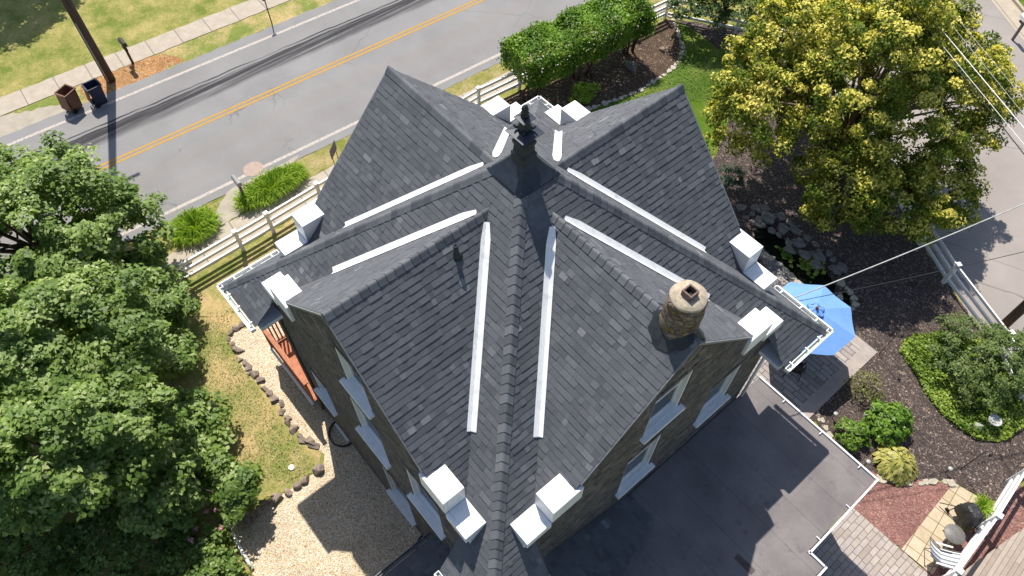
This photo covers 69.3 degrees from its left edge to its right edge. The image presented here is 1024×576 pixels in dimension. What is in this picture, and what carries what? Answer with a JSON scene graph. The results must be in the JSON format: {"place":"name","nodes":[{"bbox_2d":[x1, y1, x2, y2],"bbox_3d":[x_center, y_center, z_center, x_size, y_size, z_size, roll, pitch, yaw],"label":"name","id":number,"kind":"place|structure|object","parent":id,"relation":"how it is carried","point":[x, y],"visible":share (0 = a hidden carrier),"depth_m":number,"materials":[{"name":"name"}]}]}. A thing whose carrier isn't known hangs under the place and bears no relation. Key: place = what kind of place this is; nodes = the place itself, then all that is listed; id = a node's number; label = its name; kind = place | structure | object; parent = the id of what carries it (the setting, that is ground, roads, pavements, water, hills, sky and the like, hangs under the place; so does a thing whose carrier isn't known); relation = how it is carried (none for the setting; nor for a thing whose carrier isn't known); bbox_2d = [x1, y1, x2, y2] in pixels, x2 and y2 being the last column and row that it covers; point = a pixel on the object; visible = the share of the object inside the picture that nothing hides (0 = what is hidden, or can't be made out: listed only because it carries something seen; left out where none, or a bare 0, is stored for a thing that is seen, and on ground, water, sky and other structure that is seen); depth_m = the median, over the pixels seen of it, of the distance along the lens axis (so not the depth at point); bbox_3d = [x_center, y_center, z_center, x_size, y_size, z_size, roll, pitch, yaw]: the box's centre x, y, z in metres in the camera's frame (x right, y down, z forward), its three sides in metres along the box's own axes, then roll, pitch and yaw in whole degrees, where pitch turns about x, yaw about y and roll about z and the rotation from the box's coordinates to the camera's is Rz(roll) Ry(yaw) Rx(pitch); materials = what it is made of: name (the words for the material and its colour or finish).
{"place":"outdoors","nodes":[
{"label":"outdoors","id":0,"kind":"place"},
{"bbox_2d":[0,0,288,115],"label":"pavement","id":1,"kind":"structure","parent":0,"point":[18,99],"depth_m":34.97,"materials":[{"name":"concrete"}]},
{"bbox_2d":[0,220,321,575],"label":"side yard lawn","id":2,"kind":"structure","parent":0,"point":[208,295],"depth_m":25.13,"materials":[{"name":"green plant"}]},
{"bbox_2d":[0,519,91,575],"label":"shade bush","id":3,"kind":"object","parent":2,"relation":"on","point":[62,568],"visible":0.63,"depth_m":21.02,"materials":[{"name":"green plant"}]},
{"bbox_2d":[0,491,107,575],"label":"shade bush","id":4,"kind":"object","parent":2,"relation":"on","point":[68,532],"visible":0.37,"depth_m":21.23,"materials":[{"name":"green plant"}]},
{"bbox_2d":[0,224,201,442],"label":"broadleaf tree","id":5,"kind":"object","parent":2,"relation":"on","point":[46,345],"visible":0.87,"depth_m":21.16,"materials":[{"name":"green plant"}]},
{"bbox_2d":[69,494,183,575],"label":"shade bush","id":6,"kind":"object","parent":2,"relation":"on","point":[92,563],"visible":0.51,"depth_m":21.39,"materials":[{"name":"green plant"}]},
{"bbox_2d":[0,336,265,538],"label":"broadleaf tree","id":7,"kind":"object","parent":2,"relation":"on","point":[176,447],"visible":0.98,"depth_m":19.70,"materials":[{"name":"green plant"}]},
{"bbox_2d":[198,307,313,481],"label":"grass tufts","id":8,"kind":"object","parent":2,"relation":"on","point":[244,406],"visible":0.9,"depth_m":24.81,"materials":[{"name":"plant"}]},
{"bbox_2d":[289,424,298,434],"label":"edging stone","id":9,"kind":"object","parent":2,"relation":"on","point":[293,429],"visible":1,"depth_m":24.41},
{"bbox_2d":[0,0,598,287],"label":"road","id":10,"kind":"structure","parent":0,"point":[193,164],"depth_m":33.54,"materials":[{"name":"asphalt"}]},
{"bbox_2d":[54,84,82,113],"bbox_3d":[-19.361,-8.232,32.424,0.625,1.030,0.765,21,59,13],"label":"wheeled bin","id":11,"kind":"object","parent":10,"relation":"on","point":[67,96],"visible":1,"depth_m":32.25,"materials":[{"name":"brown plastic"}]},
{"bbox_2d":[81,78,107,107],"bbox_3d":[-18.359,-8.556,32.647,0.765,1.030,0.625,-37,64,-22],"label":"wheeled bin","id":12,"kind":"object","parent":10,"relation":"on","point":[92,88],"visible":1,"depth_m":32.49,"materials":[{"name":"blue plastic"}]},
{"bbox_2d":[6,0,359,145],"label":"road edge line","id":13,"kind":"object","parent":10,"relation":"on","point":[156,83],"depth_m":34.10,"materials":[{"name":"paint"}]},
{"bbox_2d":[243,162,262,175],"bbox_3d":[-10.799,-4.970,30.910,0.839,0.001,0.837,-35,63,-21],"label":"manhole cover","id":14,"kind":"object","parent":10,"relation":"on","point":[251,168],"visible":0.92,"depth_m":30.92,"materials":[{"name":"metal"}]},
{"bbox_2d":[86,0,484,175],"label":"road centre line","id":15,"kind":"object","parent":10,"relation":"on","point":[285,87],"depth_m":33.65,"materials":[{"name":"yellow paint"}]},
{"bbox_2d":[116,53,502,236],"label":"road edge line","id":16,"kind":"object","parent":10,"relation":"on","point":[294,152],"depth_m":31.38,"materials":[{"name":"paint"}]},
{"bbox_2d":[97,0,686,326],"bbox_3d":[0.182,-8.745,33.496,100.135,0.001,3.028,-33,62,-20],"label":"fence","id":17,"kind":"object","parent":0,"point":[184,253],"depth_m":29.41,"materials":[{"name":"wood"}]},
{"bbox_2d":[0,0,1023,575],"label":"ground","id":18,"kind":"structure","parent":0,"point":[40,40],"depth_m":35.82,"materials":[{"name":"plant"}]},
{"bbox_2d":[0,105,65,136],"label":"driveway apron","id":19,"kind":"object","parent":18,"relation":"on","point":[11,123],"visible":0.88,"depth_m":32.52,"materials":[{"name":"concrete"}]},
{"bbox_2d":[0,130,198,310],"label":"broadleaf tree","id":20,"kind":"object","parent":18,"relation":"on","point":[25,179],"visible":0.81,"depth_m":24.57,"materials":[{"name":"green plant"}]},
{"bbox_2d":[1,0,333,115],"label":"road verge","id":21,"kind":"structure","parent":18,"relation":"on","point":[189,50],"depth_m":35.78,"materials":[{"name":"green plant"}]},
{"bbox_2d":[118,37,133,63],"bbox_3d":[-17.678,-10.826,34.050,0.190,1.425,0.672,-35,63,-21],"label":"mailbox","id":22,"kind":"object","parent":21,"relation":"on","point":[124,45],"visible":1,"depth_m":33.56,"materials":[{"name":"metal"}]},
{"bbox_2d":[79,54,182,101],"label":"wood chips","id":23,"kind":"object","parent":21,"relation":"on","point":[146,67],"visible":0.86,"depth_m":34.26,"materials":[{"name":"wood"}]},
{"bbox_2d":[61,0,115,82],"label":"utility pole","id":24,"kind":"object","parent":23,"relation":"on","point":[90,43],"visible":1,"depth_m":31.98,"materials":[{"name":"wood"}]},
{"bbox_2d":[155,501,242,574],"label":"rose bush","id":25,"kind":"object","parent":18,"relation":"on","point":[215,535],"visible":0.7,"depth_m":21.71,"materials":[{"name":"green plant"}]},
{"bbox_2d":[152,533,251,575],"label":"shade bush","id":26,"kind":"object","parent":18,"relation":"on","point":[220,562],"visible":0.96,"depth_m":21.28,"materials":[{"name":"green plant"}]},
{"bbox_2d":[215,155,298,227],"bbox_3d":[-10.423,-3.997,30.268,4.711,0.001,1.537,-35,63,-21],"label":"driveway apron","id":27,"kind":"object","parent":18,"relation":"on","point":[225,207],"visible":0.5,"depth_m":29.78,"materials":[{"name":"concrete"}]},
{"bbox_2d":[227,322,423,575],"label":"gravel yard","id":28,"kind":"structure","parent":18,"relation":"on","point":[341,514],"depth_m":22.93,"materials":[{"name":"gravel"}]},
{"bbox_2d":[230,531,253,569],"bbox_3d":[-8.121,7.894,22.259,0.120,0.119,1.344,-33,62,-20],"label":"edging pipe","id":29,"kind":"object","parent":28,"relation":"on","point":[242,552],"visible":0.9,"depth_m":22.20,"materials":[{"name":"white plastic"}]},
{"bbox_2d":[237,511,251,528],"bbox_3d":[-8.145,7.160,22.745,0.369,0.267,0.527,20,58,12],"label":"edging stone","id":30,"kind":"object","parent":28,"relation":"on","point":[246,522],"visible":0.86,"depth_m":22.66,"materials":[{"name":"stone"}]},
{"bbox_2d":[269,493,281,502],"bbox_3d":[-7.365,6.584,23.161,0.304,0.254,0.369,13,57,8],"label":"edging stone","id":31,"kind":"object","parent":28,"relation":"on","point":[275,497],"visible":1,"depth_m":23.07,"materials":[{"name":"stone"}]},
{"bbox_2d":[312,463,323,475],"bbox_3d":[-6.194,5.776,23.664,0.401,0.310,0.338,-24,60,-15],"label":"edging stone","id":32,"kind":"object","parent":28,"relation":"on","point":[317,469],"visible":1,"depth_m":23.56,"materials":[{"name":"stone"}]},
{"bbox_2d":[0,0,657,344],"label":"verge","id":33,"kind":"structure","parent":18,"relation":"on","point":[318,161],"depth_m":31.58,"materials":[{"name":"green plant"}]},
{"bbox_2d":[166,205,225,248],"bbox_3d":[-12.428,-2.460,28.845,2.421,0.646,2.096,-35,63,-21],"label":"daylily clump","id":34,"kind":"object","parent":33,"relation":"on","point":[203,223],"visible":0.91,"depth_m":28.78,"materials":[{"name":"plant"}]},
{"bbox_2d":[231,174,243,197],"bbox_3d":[-10.793,-3.882,29.486,0.190,1.375,0.552,-33,62,-20],"label":"mailbox","id":35,"kind":"object","parent":33,"relation":"on","point":[236,181],"visible":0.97,"depth_m":28.96,"materials":[{"name":"grey paint"}]},
{"bbox_2d":[229,160,311,212],"bbox_3d":[-9.778,-4.173,29.945,3.670,0.747,1.996,-35,63,-21],"label":"daylily clump","id":36,"kind":"object","parent":33,"relation":"on","point":[276,183],"visible":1,"depth_m":29.87,"materials":[{"name":"plant"}]},
{"bbox_2d":[329,140,337,164],"bbox_3d":[-7.304,-5.423,30.535,0.030,1.280,0.620,8,57,5],"label":"yard sign","id":37,"kind":"object","parent":18,"relation":"on","point":[332,150],"visible":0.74,"depth_m":30.20,"materials":[{"name":"grey paint"}]},
{"bbox_2d":[123,0,669,312],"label":"rail fence","id":38,"kind":"object","parent":18,"relation":"on","point":[267,214],"visible":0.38,"depth_m":28.57,"materials":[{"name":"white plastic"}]},
{"bbox_2d":[216,65,878,575],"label":"stone house","id":39,"kind":"structure","parent":18,"relation":"on","point":[512,321],"depth_m":16.43,"materials":[{"name":"stone"}]},
{"bbox_2d":[305,361,337,416],"bbox_3d":[-5.552,2.899,21.748,0.365,1.850,1.160,-35,63,-21],"label":"window","id":40,"kind":"structure","parent":39,"relation":"in","point":[322,393],"depth_m":22.38,"materials":[{"name":"white plastic"}]},
{"bbox_2d":[328,337,374,419],"bbox_3d":[-3.287,1.821,15.388,0.365,1.950,1.190,-35,63,-21],"label":"window","id":41,"kind":"structure","parent":39,"relation":"in","point":[353,378],"depth_m":16.05,"materials":[{"name":"white plastic"}]},
{"bbox_2d":[344,388,391,469],"bbox_3d":[-3.475,3.388,18.098,0.365,2.400,1.460,-35,63,-21],"label":"window","id":42,"kind":"structure","parent":39,"relation":"in","point":[367,425],"depth_m":18.95,"materials":[{"name":"white plastic"}]},
{"bbox_2d":[378,459,416,526],"bbox_3d":[-3.217,5.777,21.085,0.365,2.720,1.400,-35,63,-21],"label":"window","id":43,"kind":"structure","parent":39,"relation":"in","point":[402,503],"depth_m":22.06,"materials":[{"name":"white plastic"}]},
{"bbox_2d":[401,460,445,540],"bbox_3d":[-2.011,4.885,17.228,0.365,2.400,1.430,-35,63,-21],"label":"window","id":44,"kind":"structure","parent":39,"relation":"in","point":[427,504],"depth_m":18.06,"materials":[{"name":"white glass"}]},
{"bbox_2d":[614,428,665,499],"bbox_3d":[3.050,4.171,17.857,1.330,2.400,0.365,-35,63,-21],"label":"window","id":45,"kind":"structure","parent":39,"relation":"in","point":[639,462],"depth_m":18.64,"materials":[{"name":"white plastic"}]},
{"bbox_2d":[639,362,698,444],"bbox_3d":[3.208,2.322,15.305,1.300,2.100,0.365,-35,63,-21],"label":"window","id":46,"kind":"structure","parent":39,"relation":"in","point":[668,400],"depth_m":15.96,"materials":[{"name":"white plastic"}]},
{"bbox_2d":[693,357,746,427],"bbox_3d":[5.256,2.602,18.871,1.370,2.220,0.365,-35,63,-21],"label":"window","id":47,"kind":"structure","parent":39,"relation":"in","point":[717,393],"depth_m":19.60,"materials":[{"name":"white glass"}]},
{"bbox_2d":[789,203,1023,299],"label":"overhead cable","id":48,"kind":"object","parent":39,"relation":"attached to","point":[909,251],"visible":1,"depth_m":20.05,"materials":[{"name":"rubber"}]},
{"bbox_2d":[800,252,1021,300],"bbox_3d":[11.543,-0.495,20.026,8.111,0.705,0.020,-10,57,-7],"label":"overhead cable","id":49,"kind":"object","parent":39,"relation":"attached to","point":[911,277],"visible":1,"depth_m":20.06,"materials":[{"name":"rubber"}]},
{"bbox_2d":[503,19,680,107],"bbox_3d":[4.309,-9.730,34.191,11.246,0.001,3.257,-31,62,-19],"label":"mulch bed","id":50,"kind":"object","parent":18,"relation":"on","point":[613,72],"visible":0.52,"depth_m":34.36,"materials":[{"name":"wood"}]},
{"bbox_2d":[496,0,661,102],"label":"stemmed hedge","id":51,"kind":"object","parent":50,"relation":"on","point":[534,42],"visible":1,"depth_m":31.89,"materials":[{"name":"green plant"}]},
{"bbox_2d":[567,79,600,104],"bbox_3d":[3.205,-8.727,33.163,1.468,0.789,1.666,23,59,14],"label":"daylily","id":52,"kind":"object","parent":50,"relation":"on","point":[584,88],"visible":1,"depth_m":33.08,"materials":[{"name":"green plant"}]},
{"bbox_2d":[624,60,637,71],"bbox_3d":[5.557,-10.347,34.478,0.374,0.384,0.722,-35,63,-21],"label":"rock","id":53,"kind":"object","parent":50,"relation":"on","point":[630,65],"visible":1,"depth_m":34.38,"materials":[{"name":"stone"}]},
{"bbox_2d":[665,0,759,29],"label":"dark hedge","id":54,"kind":"object","parent":18,"relation":"on","point":[716,7],"visible":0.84,"depth_m":33.66,"materials":[{"name":"green plant"}]},
{"bbox_2d":[676,18,1023,499],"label":"mulch bed","id":55,"kind":"object","parent":18,"relation":"on","point":[937,444],"visible":0.29,"depth_m":27.24,"materials":[{"name":"wood"}]},
{"bbox_2d":[717,163,747,188],"bbox_3d":[8.918,-4.587,30.207,1.312,1.043,1.299,-35,63,-21],"label":"dwarf spruce","id":56,"kind":"object","parent":55,"relation":"on","point":[738,170],"visible":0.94,"depth_m":30.00,"materials":[{"name":"green plant"}]},
{"bbox_2d":[668,1,849,96],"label":"rail fence","id":57,"kind":"object","parent":55,"relation":"on","point":[738,21],"visible":0.3,"depth_m":35.80,"materials":[{"name":"beige wood"}]},
{"bbox_2d":[754,220,765,227],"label":"pond stone","id":58,"kind":"object","parent":55,"relation":"on","point":[759,224],"visible":1,"depth_m":29.18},
{"bbox_2d":[761,211,774,224],"bbox_3d":[10.192,-2.797,29.472,0.527,0.136,0.613,15,57,9],"label":"pond stone","id":59,"kind":"object","parent":55,"relation":"on","point":[768,218],"visible":1,"depth_m":29.40,"materials":[{"name":"stone"}]},
{"bbox_2d":[760,249,793,281],"bbox_3d":[10.330,-0.475,28.039,0.952,0.001,2.818,-30,61,-19],"label":"pebble bed","id":60,"kind":"object","parent":55,"relation":"on","point":[773,268],"visible":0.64,"depth_m":28.21,"materials":[{"name":"gravel"}]},
{"bbox_2d":[777,223,788,235],"bbox_3d":[10.633,-2.342,29.183,0.470,0.121,0.550,-27,60,-17],"label":"pond stone","id":61,"kind":"object","parent":55,"relation":"on","point":[783,229],"visible":1,"depth_m":29.12,"materials":[{"name":"stone"}]},
{"bbox_2d":[789,225,800,236],"bbox_3d":[11.148,-2.256,29.187,0.347,0.121,0.625,-19,58,-12],"label":"pond stone","id":62,"kind":"object","parent":55,"relation":"on","point":[794,230],"visible":1,"depth_m":29.14,"materials":[{"name":"stone"}]},
{"bbox_2d":[792,237,805,248],"bbox_3d":[11.097,-1.732,28.771,0.504,0.131,0.464,-16,58,-11],"label":"pond stone","id":63,"kind":"object","parent":55,"relation":"on","point":[798,243],"visible":1,"depth_m":28.70,"materials":[{"name":"stone"}]},
{"bbox_2d":[798,250,810,259],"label":"pond stone","id":64,"kind":"object","parent":55,"relation":"on","point":[803,254],"visible":1,"depth_m":28.38,"materials":[{"name":"stone"}]},
{"bbox_2d":[811,260,821,269],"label":"pond stone","id":65,"kind":"object","parent":55,"relation":"on","point":[816,264],"visible":1,"depth_m":28.11,"materials":[{"name":"stone"}]},
{"bbox_2d":[813,252,825,261],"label":"pond stone","id":66,"kind":"object","parent":55,"relation":"on","point":[819,256],"visible":1,"depth_m":28.34,"materials":[{"name":"stone"}]},
{"bbox_2d":[830,265,840,275],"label":"pond stone","id":67,"kind":"object","parent":55,"relation":"on","point":[836,270],"visible":1,"depth_m":28.02,"materials":[{"name":"stone"}]},
{"bbox_2d":[837,262,847,272],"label":"pond stone","id":68,"kind":"object","parent":55,"relation":"on","point":[843,267],"visible":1,"depth_m":28.14,"materials":[{"name":"stone"}]},
{"bbox_2d":[833,416,871,452],"bbox_3d":[11.114,4.760,24.161,1.154,0.749,1.222,-3,56,-3],"label":"lime shrub","id":69,"kind":"object","parent":55,"relation":"on","point":[853,428],"visible":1,"depth_m":24.00,"materials":[{"name":"green plant"}]},
{"bbox_2d":[700,0,1023,247],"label":"broadleaf tree","id":70,"kind":"object","parent":55,"relation":"on","point":[819,54],"visible":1,"depth_m":25.43,"materials":[{"name":"yellow plant"}]},
{"bbox_2d":[844,368,886,403],"bbox_3d":[11.962,3.308,25.064,1.382,0.872,1.362,8,57,5],"label":"pale shrub","id":71,"kind":"object","parent":55,"relation":"on","point":[862,389],"visible":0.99,"depth_m":24.90,"materials":[{"name":"green plant"}]},
{"bbox_2d":[859,398,915,448],"bbox_3d":[12.315,4.370,24.270,1.667,1.016,1.658,-35,63,-21],"label":"green shrub","id":72,"kind":"object","parent":55,"relation":"on","point":[901,419],"visible":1,"depth_m":24.05,"materials":[{"name":"green plant"}]},
{"bbox_2d":[872,443,917,487],"bbox_3d":[12.335,5.567,23.704,1.469,0.598,1.510,-35,63,-21],"label":"hosta","id":73,"kind":"object","parent":55,"relation":"on","point":[901,470],"visible":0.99,"depth_m":23.55,"materials":[{"name":"yellow plant"}]},
{"bbox_2d":[870,132,1023,401],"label":"rail fence","id":74,"kind":"object","parent":55,"relation":"on","point":[948,276],"visible":0.43,"depth_m":26.98,"materials":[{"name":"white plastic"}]},
{"bbox_2d":[899,330,1023,441],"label":"ground cover","id":75,"kind":"object","parent":55,"relation":"on","point":[921,363],"visible":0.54,"depth_m":25.25,"materials":[{"name":"green plant"}]},
{"bbox_2d":[923,310,1023,415],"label":"round shrub","id":76,"kind":"object","parent":55,"relation":"on","point":[993,338],"visible":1,"depth_m":24.60,"materials":[{"name":"green plant"}]},
{"bbox_2d":[984,414,1002,426],"bbox_3d":[15.825,4.472,24.460,0.440,0.540,0.440,-35,63,-21],"label":"garden ornament","id":77,"kind":"object","parent":55,"relation":"on","point":[995,420],"visible":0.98,"depth_m":24.27,"materials":[{"name":"stone"}]},
{"bbox_2d":[846,470,956,554],"bbox_3d":[11.529,6.636,23.300,4.653,0.001,2.987,17,58,11],"label":"red mulch bed","id":78,"kind":"object","parent":18,"relation":"on","point":[898,515],"visible":0.61,"depth_m":23.17,"materials":[{"name":"wood"}]},
{"bbox_2d":[922,483,1023,575],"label":"red mulch bed","id":79,"kind":"object","parent":18,"relation":"on","point":[1010,523],"visible":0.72,"depth_m":22.76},
{"bbox_2d":[942,469,1023,575],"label":"rail fence","id":80,"kind":"object","parent":79,"relation":"on","point":[984,527],"visible":0.99,"depth_m":22.14,"materials":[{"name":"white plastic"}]},
{"bbox_2d":[958,528,1023,575],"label":"deck","id":81,"kind":"structure","parent":18,"relation":"on","point":[1005,558],"depth_m":22.08,"materials":[{"name":"wood"}]},
{"bbox_2d":[1000,300,1023,329],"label":"utility pole","id":82,"kind":"object","parent":18,"relation":"on","point":[1014,315],"visible":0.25,"depth_m":26.10,"materials":[{"name":"wood"}]},
{"bbox_2d":[1011,13,1023,40],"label":"mailbox","id":83,"kind":"object","parent":18,"relation":"on","point":[1021,16],"visible":1,"depth_m":35.20,"materials":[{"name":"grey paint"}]},
{"bbox_2d":[1012,0,1023,12],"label":"kerb","id":84,"kind":"structure","parent":18,"relation":"on","point":[1018,4],"depth_m":37.17,"materials":[{"name":"concrete"}]},
{"bbox_2d":[590,20,753,154],"bbox_3d":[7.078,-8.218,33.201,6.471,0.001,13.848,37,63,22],"label":"front lawn","id":85,"kind":"structure","parent":0,"point":[696,42],"depth_m":34.29,"materials":[{"name":"plant"}]},
{"bbox_2d":[753,228,834,293],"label":"pond","id":86,"kind":"structure","parent":0,"point":[766,240],"depth_m":28.42,"materials":[{"name":"black liquid"}]},
{"bbox_2d":[775,245,794,262],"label":"water plant","id":87,"kind":"object","parent":86,"relation":"on","point":[785,255],"visible":1,"depth_m":28.43,"materials":[{"name":"green plant"}]},
{"bbox_2d":[789,249,825,282],"bbox_3d":[11.226,-0.895,28.208,1.200,0.192,1.484,-35,63,-21],"label":"water plant","id":88,"kind":"object","parent":86,"relation":"on","point":[808,266],"visible":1,"depth_m":28.12,"materials":[{"name":"green plant"}]},
{"bbox_2d":[737,276,861,408],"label":"patio","id":89,"kind":"structure","parent":0,"point":[819,372],"depth_m":25.69,"materials":[{"name":"stone"}]},
{"bbox_2d":[783,360,806,381],"bbox_3d":[9.721,2.695,25.330,0.568,0.949,0.567,18,58,12],"label":"patio chair","id":90,"kind":"object","parent":89,"relation":"on","point":[799,369],"visible":0.53,"depth_m":25.20,"materials":[{"name":"black plastic"}]},
{"bbox_2d":[783,282,854,354],"bbox_3d":[9.934,1.347,25.175,2.781,2.660,2.781,-35,63,-21],"label":"patio umbrella","id":91,"kind":"object","parent":89,"relation":"on","point":[833,311],"visible":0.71,"depth_m":24.42,"materials":[{"name":"blue fabric"}]},
{"bbox_2d":[779,277,866,346],"bbox_3d":[11.327,0.856,27.130,0.270,0.001,3.750,-35,63,-21],"label":"patio border","id":92,"kind":"object","parent":89,"relation":"on","point":[856,338],"visible":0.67,"depth_m":26.48,"materials":[{"name":"stone"}]},
{"bbox_2d":[799,344,876,417],"bbox_3d":[10.911,3.437,25.404,4.920,0.001,0.450,-35,63,-21],"label":"patio border","id":93,"kind":"object","parent":89,"relation":"on","point":[828,389],"visible":0.67,"depth_m":25.55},
{"bbox_2d":[843,291,849,305],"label":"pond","id":94,"kind":"structure","parent":0,"point":[846,298],"depth_m":27.46,"materials":[{"name":"black liquid"}]},
{"bbox_2d":[812,508,929,575],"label":"garden path","id":95,"kind":"structure","parent":0,"point":[854,542],"depth_m":22.35,"materials":[{"name":"stone"}]},
{"bbox_2d":[802,0,1023,372],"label":"side road","id":96,"kind":"structure","parent":0,"point":[998,283],"depth_m":29.54,"materials":[{"name":"concrete"}]},
{"bbox_2d":[992,0,1023,40],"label":"gutter strip","id":97,"kind":"object","parent":96,"relation":"on","point":[1010,11],"depth_m":37.02,"materials":[{"name":"concrete"}]},
{"bbox_2d":[902,484,977,574],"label":"tiled terrace","id":98,"kind":"structure","parent":0,"point":[937,520],"depth_m":22.80,"materials":[{"name":"stone"}]},
{"bbox_2d":[924,537,960,572],"bbox_3d":[12.701,7.910,21.861,1.121,0.976,0.650,14,57,9],"label":"patio chair","id":99,"kind":"object","parent":98,"relation":"on","point":[945,558],"visible":0.94,"depth_m":21.89,"materials":[{"name":"plastic"}]},
{"bbox_2d":[942,524,965,544],"bbox_3d":[13.290,7.524,22.429,0.620,0.509,0.620,-35,63,-21],"label":"side table","id":100,"kind":"object","parent":98,"relation":"on","point":[954,534],"visible":0.95,"depth_m":22.21,"materials":[{"name":"metal"}]},
{"bbox_2d":[939,502,983,530],"bbox_3d":[13.791,6.829,22.620,0.693,0.964,0.992,-13,57,-9],"label":"covered grill","id":101,"kind":"object","parent":98,"relation":"on","point":[969,515],"visible":0.97,"depth_m":22.30,"materials":[{"name":"fabric"}]},
{"bbox_2d":[970,492,996,517],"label":"potted plant","id":102,"kind":"object","parent":98,"relation":"on","point":[985,504],"visible":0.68,"depth_m":22.67,"materials":[{"name":"plant"}]},
{"bbox_2d":[903,0,1023,153],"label":"overhead cable","id":103,"kind":"object","parent":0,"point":[971,86],"visible":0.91,"depth_m":22.05,"materials":[{"name":"rubber"}]},
{"bbox_2d":[914,11,1023,143],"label":"overhead cable","id":104,"kind":"object","parent":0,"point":[976,86],"visible":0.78,"depth_m":22.11,"materials":[{"name":"white plastic"}]},
{"bbox_2d":[932,18,1023,127],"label":"overhead cable","id":105,"kind":"object","parent":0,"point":[981,77],"visible":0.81,"depth_m":22.07,"materials":[{"name":"white plastic"}]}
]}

